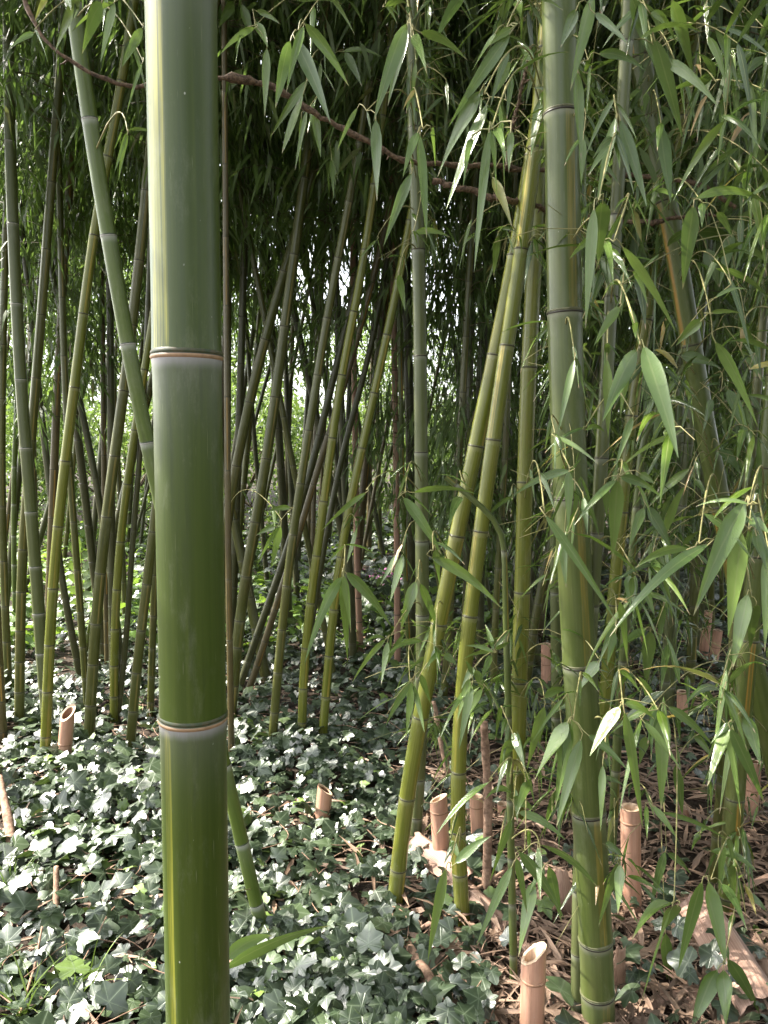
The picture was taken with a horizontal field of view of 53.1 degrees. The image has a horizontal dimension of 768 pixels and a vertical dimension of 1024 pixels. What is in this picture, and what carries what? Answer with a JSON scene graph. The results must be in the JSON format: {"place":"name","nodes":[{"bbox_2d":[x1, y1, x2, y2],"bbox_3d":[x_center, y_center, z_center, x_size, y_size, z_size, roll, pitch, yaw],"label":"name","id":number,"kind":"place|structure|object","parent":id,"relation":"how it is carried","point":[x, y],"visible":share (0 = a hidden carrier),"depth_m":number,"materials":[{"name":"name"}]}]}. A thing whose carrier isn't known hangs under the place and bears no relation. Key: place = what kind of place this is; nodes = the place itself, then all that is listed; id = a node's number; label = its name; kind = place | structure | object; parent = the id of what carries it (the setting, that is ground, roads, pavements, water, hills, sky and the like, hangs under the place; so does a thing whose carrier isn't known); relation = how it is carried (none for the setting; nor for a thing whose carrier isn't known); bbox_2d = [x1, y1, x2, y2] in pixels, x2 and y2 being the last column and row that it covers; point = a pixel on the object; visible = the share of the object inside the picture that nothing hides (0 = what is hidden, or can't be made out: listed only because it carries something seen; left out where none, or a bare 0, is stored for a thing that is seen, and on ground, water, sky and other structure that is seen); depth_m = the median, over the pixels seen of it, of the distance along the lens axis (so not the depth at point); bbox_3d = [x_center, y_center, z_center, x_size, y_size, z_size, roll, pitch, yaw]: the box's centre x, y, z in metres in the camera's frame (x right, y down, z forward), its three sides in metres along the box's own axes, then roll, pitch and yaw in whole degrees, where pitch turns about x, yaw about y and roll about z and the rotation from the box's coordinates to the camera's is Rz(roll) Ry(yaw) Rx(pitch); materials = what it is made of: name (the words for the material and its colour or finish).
{"place":"outdoors","nodes":[
{"label":"outdoors","id":0,"kind":"place"},
{"bbox_2d":[7,24,720,441],"label":"sky","id":1,"kind":"structure","parent":0,"point":[298,388],"materials":[{"name":"white"}]},
{"bbox_2d":[0,443,767,1023],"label":"ground","id":2,"kind":"structure","parent":0,"point":[360,885],"depth_m":3.27,"materials":[{"name":"brown soil"}]},
{"bbox_2d":[1,39,93,645],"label":"bamboo culm","id":3,"kind":"object","parent":2,"relation":"on","point":[15,434],"visible":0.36,"depth_m":5.54,"materials":[{"name":"green plant"}]},
{"bbox_2d":[0,0,99,744],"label":"bamboo culm","id":4,"kind":"object","parent":2,"relation":"on","point":[21,100],"visible":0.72,"depth_m":3.74,"materials":[{"name":"green plant"}]},
{"bbox_2d":[6,383,98,531],"bbox_3d":[-5.227,-0.756,11.111,2.912,2.640,3.621,2,6,16],"label":"shrub","id":5,"kind":"object","parent":2,"relation":"on","point":[40,516],"visible":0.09,"depth_m":10.83,"materials":[{"name":"green plant"}]},
{"bbox_2d":[0,44,106,677],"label":"bamboo culm","id":6,"kind":"object","parent":2,"relation":"on","point":[42,419],"visible":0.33,"depth_m":4.78,"materials":[{"name":"green plant"}]},
{"bbox_2d":[56,704,75,772],"bbox_3d":[-1.444,1.056,3.477,0.103,0.368,0.065,0,5,0],"label":"bamboo stump","id":7,"kind":"object","parent":2,"relation":"on","point":[66,730],"visible":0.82,"depth_m":3.45,"materials":[{"name":"brown wood"}]},
{"bbox_2d":[0,2,140,604],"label":"bamboo culm","id":8,"kind":"object","parent":2,"relation":"on","point":[19,472],"visible":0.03,"depth_m":5.64,"materials":[{"name":"green plant"}]},
{"bbox_2d":[0,0,141,731],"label":"bamboo culm","id":9,"kind":"object","parent":2,"relation":"on","point":[9,161],"visible":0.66,"depth_m":3.66,"materials":[{"name":"green plant"}]},
{"bbox_2d":[0,5,144,661],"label":"bamboo culm","id":10,"kind":"object","parent":2,"relation":"on","point":[86,506],"visible":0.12,"depth_m":5.15,"materials":[{"name":"green plant"}]},
{"bbox_2d":[0,1,145,702],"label":"bamboo culm","id":11,"kind":"object","parent":2,"relation":"on","point":[4,584],"visible":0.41,"depth_m":4.21,"materials":[{"name":"green plant"}]},
{"bbox_2d":[0,0,145,611],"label":"bamboo culm","id":12,"kind":"object","parent":2,"relation":"on","point":[55,392],"visible":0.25,"depth_m":4.43,"materials":[{"name":"green plant"}]},
{"bbox_2d":[2,46,146,630],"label":"bamboo culm","id":13,"kind":"object","parent":2,"relation":"on","point":[124,576],"visible":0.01,"depth_m":6.02,"materials":[{"name":"green plant"}]},
{"bbox_2d":[0,78,151,674],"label":"bamboo culm","id":14,"kind":"object","parent":2,"relation":"on","point":[91,459],"visible":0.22,"depth_m":4.69,"materials":[{"name":"green plant"}]},
{"bbox_2d":[16,0,146,705],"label":"bamboo culm","id":15,"kind":"object","parent":2,"relation":"on","point":[71,485],"visible":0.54,"depth_m":4.15,"materials":[{"name":"green plant"}]},
{"bbox_2d":[94,31,108,664],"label":"bamboo culm","id":16,"kind":"object","parent":2,"relation":"on","point":[103,482],"visible":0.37,"depth_m":5.09,"materials":[{"name":"plant"}]},
{"bbox_2d":[0,0,229,752],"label":"bamboo culm","id":17,"kind":"object","parent":2,"relation":"on","point":[59,515],"visible":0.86,"depth_m":3.41,"materials":[{"name":"green plant"}]},
{"bbox_2d":[0,8,234,687],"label":"bamboo culm","id":18,"kind":"object","parent":2,"relation":"on","point":[111,382],"visible":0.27,"depth_m":4.59,"materials":[{"name":"green plant"}]},
{"bbox_2d":[6,392,235,550],"bbox_3d":[-3.571,-0.674,10.628,3.346,2.536,2.399,1,5,9],"label":"shrub","id":19,"kind":"object","parent":2,"relation":"on","point":[124,454],"visible":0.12,"depth_m":10.17,"materials":[{"name":"green plant"}]},
{"bbox_2d":[0,0,254,731],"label":"bamboo culm","id":20,"kind":"object","parent":2,"relation":"on","point":[21,583],"visible":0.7,"depth_m":3.79,"materials":[{"name":"green plant"}]},
{"bbox_2d":[118,221,150,723],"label":"bamboo culm","id":21,"kind":"object","parent":2,"relation":"on","point":[131,560],"visible":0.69,"depth_m":4.12,"materials":[{"name":"plant"}]},
{"bbox_2d":[20,0,293,716],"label":"bamboo culm","id":22,"kind":"object","parent":2,"relation":"on","point":[152,650],"visible":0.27,"depth_m":3.99,"materials":[{"name":"green plant"}]},
{"bbox_2d":[0,0,322,738],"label":"bamboo culm","id":23,"kind":"object","parent":2,"relation":"on","point":[105,529],"visible":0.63,"depth_m":3.58,"materials":[{"name":"green plant"}]},
{"bbox_2d":[35,8,297,683],"bbox_3d":[-1.748,-2.820,4.789,2.259,7.937,2.132,3,6,27],"label":"bamboo culm","id":24,"kind":"object","parent":2,"relation":"on","point":[253,616],"visible":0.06,"depth_m":4.85,"materials":[{"name":"green plant"}]},
{"bbox_2d":[9,0,329,968],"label":"bamboo culm","id":25,"kind":"object","parent":2,"relation":"on","point":[245,950],"visible":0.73,"depth_m":1.98,"materials":[{"name":"green plant"}]},
{"bbox_2d":[144,0,229,1023],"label":"bamboo culm","id":26,"kind":"object","parent":2,"relation":"on","point":[186,353],"visible":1,"depth_m":0.98,"materials":[{"name":"green plant"}]},
{"bbox_2d":[85,17,295,632],"bbox_3d":[-1.208,-2.700,5.616,2.087,7.463,2.059,0,5,0],"label":"bamboo culm","id":27,"kind":"object","parent":2,"relation":"on","point":[142,338],"visible":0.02,"depth_m":5.76,"materials":[{"name":"green plant"}]},
{"bbox_2d":[86,3,318,655],"bbox_3d":[-0.811,-2.713,5.343,2.281,7.593,2.002,-5,7,-44],"label":"bamboo culm","id":28,"kind":"object","parent":2,"relation":"on","point":[150,394],"visible":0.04,"depth_m":5.39,"materials":[{"name":"green plant"}]},
{"bbox_2d":[87,0,340,725],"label":"bamboo culm","id":29,"kind":"object","parent":2,"relation":"on","point":[117,576],"visible":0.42,"depth_m":4.09,"materials":[{"name":"green plant"}]},
{"bbox_2d":[108,0,350,747],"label":"bamboo culm","id":30,"kind":"object","parent":2,"relation":"on","point":[141,628],"visible":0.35,"depth_m":3.71,"materials":[{"name":"green plant"}]},
{"bbox_2d":[85,0,381,682],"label":"bamboo culm","id":31,"kind":"object","parent":2,"relation":"on","point":[288,442],"visible":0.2,"depth_m":4.61,"materials":[{"name":"green plant"}]},
{"bbox_2d":[149,367,329,541],"bbox_3d":[-2.152,-0.861,11.295,2.651,2.804,3.698,0,5,1],"label":"shrub","id":32,"kind":"object","parent":2,"relation":"on","point":[262,415],"visible":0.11,"depth_m":10.75,"materials":[{"name":"green plant"}]},
{"bbox_2d":[131,259,357,509],"bbox_3d":[-2.885,-2.675,16.305,5.060,5.421,4.815,-1,6,-15],"label":"tree","id":33,"kind":"object","parent":2,"relation":"on","point":[235,383],"visible":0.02,"depth_m":15.99,"materials":[{"name":"green plant"}]},
{"bbox_2d":[85,0,405,751],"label":"bamboo culm","id":34,"kind":"object","parent":2,"relation":"on","point":[225,31],"visible":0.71,"depth_m":3.46,"materials":[{"name":"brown plant"}]},
{"bbox_2d":[124,0,369,630],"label":"bamboo culm","id":35,"kind":"object","parent":2,"relation":"on","point":[242,290],"visible":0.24,"depth_m":4.77,"materials":[{"name":"green plant"}]},
{"bbox_2d":[238,205,268,591],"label":"bamboo culm","id":36,"kind":"object","parent":2,"relation":"on","point":[256,467],"visible":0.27,"depth_m":6.87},
{"bbox_2d":[238,6,316,573],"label":"bamboo culm","id":37,"kind":"object","parent":2,"relation":"on","point":[244,475],"visible":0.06,"depth_m":6.74,"materials":[{"name":"green plant"}]},
{"bbox_2d":[220,0,357,640],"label":"bamboo culm","id":38,"kind":"object","parent":2,"relation":"on","point":[339,519],"visible":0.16,"depth_m":5.38,"materials":[{"name":"green plant"}]},
{"bbox_2d":[218,5,365,634],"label":"bamboo culm","id":39,"kind":"object","parent":2,"relation":"on","point":[281,481],"visible":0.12,"depth_m":5.69,"materials":[{"name":"green plant"}]},
{"bbox_2d":[221,19,374,605],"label":"bamboo culm","id":40,"kind":"object","parent":2,"relation":"on","point":[289,474],"visible":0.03,"depth_m":6.61,"materials":[{"name":"green plant"}]},
{"bbox_2d":[139,0,486,713],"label":"bamboo culm","id":41,"kind":"object","parent":2,"relation":"on","point":[302,176],"visible":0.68,"depth_m":3.92,"materials":[{"name":"green plant"}]},
{"bbox_2d":[250,47,391,518],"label":"bamboo culm","id":42,"kind":"object","parent":2,"relation":"on","point":[326,382],"visible":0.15,"depth_m":5.84,"materials":[{"name":"green plant"}]},
{"bbox_2d":[236,5,438,575],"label":"bamboo culm","id":43,"kind":"object","parent":2,"relation":"on","point":[313,520],"visible":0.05,"depth_m":5.72,"materials":[{"name":"green plant"}]},
{"bbox_2d":[323,39,356,665],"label":"bamboo culm","id":44,"kind":"object","parent":2,"relation":"on","point":[352,643],"visible":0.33,"depth_m":5.02,"materials":[{"name":"plant"}]},
{"bbox_2d":[239,17,447,691],"bbox_3d":[0.143,-2.580,4.386,1.968,7.497,1.122,-3,6,-27],"label":"bamboo culm","id":45,"kind":"object","parent":2,"relation":"on","point":[268,603],"visible":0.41,"depth_m":4.49,"materials":[{"name":"green plant"}]},
{"bbox_2d":[248,391,439,539],"bbox_3d":[-0.497,-0.708,11.635,3.170,2.403,2.272,-2,6,-21],"label":"shrub","id":46,"kind":"object","parent":2,"relation":"on","point":[349,479],"visible":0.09,"depth_m":11.36,"materials":[{"name":"green plant"}]},
{"bbox_2d":[218,0,470,587],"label":"bamboo culm","id":47,"kind":"object","parent":2,"relation":"on","point":[298,51],"visible":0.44,"depth_m":2.67,"materials":[{"name":"green plant"}]},
{"bbox_2d":[348,0,362,651],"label":"bamboo culm","id":48,"kind":"object","parent":2,"relation":"on","point":[358,596],"visible":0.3,"depth_m":5.31,"materials":[{"name":"plant"}]},
{"bbox_2d":[0,504,735,658],"bbox_3d":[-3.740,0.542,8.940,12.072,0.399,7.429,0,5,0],"label":"ground cover","id":49,"kind":"object","parent":2,"relation":"on","point":[258,580],"visible":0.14,"depth_m":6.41,"materials":[{"name":"green plant"}]},
{"bbox_2d":[344,249,395,640],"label":"bamboo culm","id":50,"kind":"object","parent":2,"relation":"on","point":[364,478],"visible":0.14,"depth_m":5.38,"materials":[{"name":"plant"}]},
{"bbox_2d":[239,0,503,838],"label":"bamboo culm","id":51,"kind":"object","parent":2,"relation":"on","point":[416,77],"visible":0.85,"depth_m":2.64,"materials":[{"name":"green plant"}]},
{"bbox_2d":[265,2,477,640],"bbox_3d":[-0.353,-2.768,5.734,2.274,7.610,2.162,0,5,0],"label":"bamboo culm","id":52,"kind":"object","parent":2,"relation":"on","point":[369,332],"visible":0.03,"depth_m":5.59,"materials":[{"name":"green plant"}]},
{"bbox_2d":[0,587,767,1023],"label":"ivy","id":53,"kind":"object","parent":2,"relation":"on","point":[344,963],"depth_m":2.63,"materials":[{"name":"plant"}]},
{"bbox_2d":[0,775,15,842],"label":"rotten branch","id":54,"kind":"object","parent":53,"relation":"on","point":[8,822],"visible":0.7,"depth_m":2.84,"materials":[{"name":"brown wood"}]},
{"bbox_2d":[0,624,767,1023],"bbox_3d":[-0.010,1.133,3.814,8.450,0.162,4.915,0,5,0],"label":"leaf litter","id":55,"kind":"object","parent":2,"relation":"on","point":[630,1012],"visible":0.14,"depth_m":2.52,"materials":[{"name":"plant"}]},
{"bbox_2d":[409,832,473,883],"bbox_3d":[0.189,1.221,2.688,0.059,0.064,0.333,-4,6,-33],"label":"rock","id":56,"kind":"object","parent":55,"relation":"on","point":[430,854],"visible":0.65,"depth_m":2.70,"materials":[{"name":"stone"}]},
{"bbox_2d":[675,891,767,1015],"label":"split culm","id":57,"kind":"object","parent":55,"relation":"on","point":[741,956],"visible":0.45,"depth_m":2.15,"materials":[{"name":"wood"}]},
{"bbox_2d":[242,0,526,686],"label":"bamboo culm","id":58,"kind":"object","parent":2,"relation":"on","point":[277,600],"visible":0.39,"depth_m":4.29,"materials":[{"name":"green plant"}]},
{"bbox_2d":[386,16,400,661],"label":"bamboo culm","id":59,"kind":"object","parent":2,"relation":"on","point":[397,654],"visible":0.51,"depth_m":4.86,"materials":[{"name":"plant"}]},
{"bbox_2d":[270,0,520,745],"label":"bamboo culm","id":60,"kind":"object","parent":2,"relation":"on","point":[326,482],"visible":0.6,"depth_m":3.62,"materials":[{"name":"green plant"}]},
{"bbox_2d":[268,0,526,736],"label":"bamboo culm","id":61,"kind":"object","parent":2,"relation":"on","point":[300,482],"visible":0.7,"depth_m":3.60,"materials":[{"name":"green plant"}]},
{"bbox_2d":[337,41,457,568],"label":"bamboo culm","id":62,"kind":"object","parent":2,"relation":"on","point":[432,371],"visible":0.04,"depth_m":8.12,"materials":[{"name":"green plant"}]},
{"bbox_2d":[274,8,528,686],"bbox_3d":[0.437,-2.669,4.451,2.169,7.693,1.827,0,5,0],"label":"bamboo culm","id":63,"kind":"object","parent":2,"relation":"on","point":[344,447],"visible":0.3,"depth_m":4.59,"materials":[{"name":"green plant"}]},
{"bbox_2d":[397,4,415,657],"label":"bamboo culm","id":64,"kind":"object","parent":2,"relation":"on","point":[409,397],"visible":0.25,"depth_m":4.92,"materials":[{"name":"plant"}]},
{"bbox_2d":[331,96,482,671],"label":"bamboo culm","id":65,"kind":"object","parent":2,"relation":"on","point":[380,424],"visible":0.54,"depth_m":4.72,"materials":[{"name":"green plant"}]},
{"bbox_2d":[313,283,513,482],"bbox_3d":[0.931,-3.061,18.646,4.573,5.749,5.581,-2,6,-22],"label":"tree","id":66,"kind":"object","parent":2,"relation":"on","point":[364,339],"visible":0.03,"depth_m":18.81,"materials":[{"name":"green plant"}]},
{"bbox_2d":[430,793,448,850],"bbox_3d":[0.202,1.160,2.733,0.079,0.327,0.066,0,5,0],"label":"bamboo stump","id":67,"kind":"object","parent":2,"relation":"on","point":[439,815],"visible":0.72,"depth_m":2.70,"materials":[{"name":"brown wood"}]},
{"bbox_2d":[336,13,545,623],"bbox_3d":[0.122,-2.937,5.729,2.132,7.900,1.926,5,7,40],"label":"bamboo culm","id":68,"kind":"object","parent":2,"relation":"on","point":[489,600],"visible":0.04,"depth_m":5.84,"materials":[{"name":"green plant"}]},
{"bbox_2d":[361,1,520,569],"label":"bamboo culm","id":69,"kind":"object","parent":2,"relation":"on","point":[368,522],"visible":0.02,"depth_m":7.69,"materials":[{"name":"green plant"}]},
{"bbox_2d":[296,0,605,733],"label":"bamboo culm","id":70,"kind":"object","parent":2,"relation":"on","point":[337,590],"visible":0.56,"depth_m":3.54,"materials":[{"name":"green plant"}]},
{"bbox_2d":[362,0,546,711],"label":"bamboo culm","id":71,"kind":"object","parent":2,"relation":"on","point":[465,326],"visible":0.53,"depth_m":4.03,"materials":[{"name":"green plant"}]},
{"bbox_2d":[349,0,618,606],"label":"bamboo culm","id":72,"kind":"object","parent":2,"relation":"on","point":[466,559],"visible":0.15,"depth_m":4.51,"materials":[{"name":"green plant"}]},
{"bbox_2d":[480,721,492,890],"bbox_3d":[0.337,1.003,2.536,0.046,0.641,0.035,0,5,0],"label":"dead stick","id":73,"kind":"object","parent":2,"relation":"on","point":[487,830],"visible":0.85,"depth_m":2.52,"materials":[{"name":"brown wood"}]},
{"bbox_2d":[371,0,603,671],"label":"bamboo culm","id":74,"kind":"object","parent":2,"relation":"on","point":[480,622],"visible":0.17,"depth_m":4.68,"materials":[{"name":"green plant"}]},
{"bbox_2d":[399,0,585,958],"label":"bamboo culm","id":75,"kind":"object","parent":2,"relation":"on","point":[467,698],"visible":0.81,"depth_m":2.28,"materials":[{"name":"green plant"}]},
{"bbox_2d":[382,1,605,621],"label":"bamboo culm","id":76,"kind":"object","parent":2,"relation":"on","point":[477,383],"visible":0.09,"depth_m":4.70,"materials":[{"name":"green plant"}]},
{"bbox_2d":[436,475,561,984],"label":"bamboo culm","id":77,"kind":"object","parent":2,"relation":"on","point":[512,740],"visible":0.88,"depth_m":2.04,"materials":[{"name":"green plant"}]},
{"bbox_2d":[386,0,644,912],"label":"bamboo culm","id":78,"kind":"object","parent":2,"relation":"on","point":[459,514],"visible":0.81,"depth_m":2.34,"materials":[{"name":"green plant"}]},
{"bbox_2d":[432,176,716,225],"bbox_3d":[0.580,-0.936,2.377,0.945,0.086,0.187,-1,6,-13],"label":"vine","id":79,"kind":"object","parent":78,"relation":"attached to","point":[474,190],"visible":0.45,"depth_m":2.26,"materials":[{"name":"brown plant"}]},
{"bbox_2d":[428,14,605,711],"bbox_3d":[0.660,-2.554,3.884,0.956,7.447,1.112,0,5,0],"label":"bamboo culm","id":80,"kind":"object","parent":2,"relation":"on","point":[504,464],"visible":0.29,"depth_m":4.06,"materials":[{"name":"green plant"}]},
{"bbox_2d":[426,1,609,667],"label":"bamboo culm","id":81,"kind":"object","parent":2,"relation":"on","point":[537,658],"visible":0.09,"depth_m":4.79,"materials":[{"name":"green plant"}]},
{"bbox_2d":[519,941,546,1023],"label":"bamboo stump","id":82,"kind":"object","parent":2,"relation":"on","point":[532,983],"visible":0.99,"depth_m":1.94,"materials":[{"name":"brown wood"}]},
{"bbox_2d":[449,0,617,945],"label":"bamboo culm","id":83,"kind":"object","parent":2,"relation":"on","point":[520,683],"visible":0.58,"depth_m":2.88,"materials":[{"name":"green plant"}]},
{"bbox_2d":[550,431,561,755],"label":"bamboo culm","id":84,"kind":"object","parent":2,"relation":"on","point":[556,719],"visible":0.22,"depth_m":3.62,"materials":[{"name":"plant"}]},
{"bbox_2d":[494,25,650,638],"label":"bamboo culm","id":85,"kind":"object","parent":2,"relation":"on","point":[544,451],"visible":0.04,"depth_m":5.59,"materials":[{"name":"green plant"}]},
{"bbox_2d":[494,0,672,1023],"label":"bamboo culm","id":86,"kind":"object","parent":2,"relation":"on","point":[562,331],"visible":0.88,"depth_m":1.83,"materials":[{"name":"green plant"}]},
{"bbox_2d":[516,3,660,546],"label":"bamboo culm","id":87,"kind":"object","parent":2,"relation":"on","point":[588,441],"visible":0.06,"depth_m":5.28,"materials":[{"name":"green plant"}]},
{"bbox_2d":[443,0,767,783],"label":"bamboo culm","id":88,"kind":"object","parent":2,"relation":"on","point":[689,324],"visible":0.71,"depth_m":1.88,"materials":[{"name":"green plant"}]},
{"bbox_2d":[548,0,677,1022],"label":"bamboo culm","id":89,"kind":"object","parent":2,"relation":"on","point":[618,140],"visible":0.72,"depth_m":1.62,"materials":[{"name":"green plant"}]},
{"bbox_2d":[487,0,767,788],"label":"bamboo culm","id":90,"kind":"object","parent":2,"relation":"on","point":[617,563],"visible":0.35,"depth_m":3.35,"materials":[{"name":"green plant"}]},
{"bbox_2d":[620,803,641,920],"bbox_3d":[0.803,1.163,2.497,0.080,0.425,0.067,0,5,0],"label":"bamboo stump","id":91,"kind":"object","parent":2,"relation":"on","point":[630,820],"visible":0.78,"depth_m":2.47,"materials":[{"name":"brown wood"}]},
{"bbox_2d":[497,0,765,680],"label":"bamboo culm","id":92,"kind":"object","parent":2,"relation":"on","point":[537,604],"visible":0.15,"depth_m":4.55,"materials":[{"name":"green plant"}]},
{"bbox_2d":[514,0,767,714],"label":"bamboo culm","id":93,"kind":"object","parent":2,"relation":"on","point":[680,436],"visible":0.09,"depth_m":3.95,"materials":[{"name":"green plant"}]},
{"bbox_2d":[541,0,767,999],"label":"bamboo culm","id":94,"kind":"object","parent":2,"relation":"on","point":[667,617],"visible":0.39,"depth_m":2.53,"materials":[{"name":"green plant"}]},
{"bbox_2d":[590,364,726,926],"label":"bamboo culm","id":95,"kind":"object","parent":2,"relation":"on","point":[659,733],"visible":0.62,"depth_m":1.74,"materials":[{"name":"green plant"}]},
{"bbox_2d":[577,0,767,891],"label":"bamboo culm","id":96,"kind":"object","parent":2,"relation":"on","point":[755,384],"visible":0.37,"depth_m":2.46,"materials":[{"name":"green plant"}]},
{"bbox_2d":[22,0,736,208],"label":"vine","id":97,"kind":"object","parent":96,"relation":"attached to","point":[234,78],"visible":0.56,"depth_m":2.00,"materials":[{"name":"brown plant"}]},
{"bbox_2d":[586,1,764,686],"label":"bamboo culm","id":98,"kind":"object","parent":2,"relation":"on","point":[692,602],"visible":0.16,"depth_m":4.57,"materials":[{"name":"green plant"}]},
{"bbox_2d":[598,0,767,1023],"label":"bamboo culm","id":99,"kind":"object","parent":2,"relation":"on","point":[748,611],"visible":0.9,"depth_m":1.75,"materials":[{"name":"green plant"}]},
{"bbox_2d":[631,5,767,676],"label":"bamboo culm","id":100,"kind":"object","parent":2,"relation":"on","point":[702,610],"visible":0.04,"depth_m":4.82,"materials":[{"name":"green plant"}]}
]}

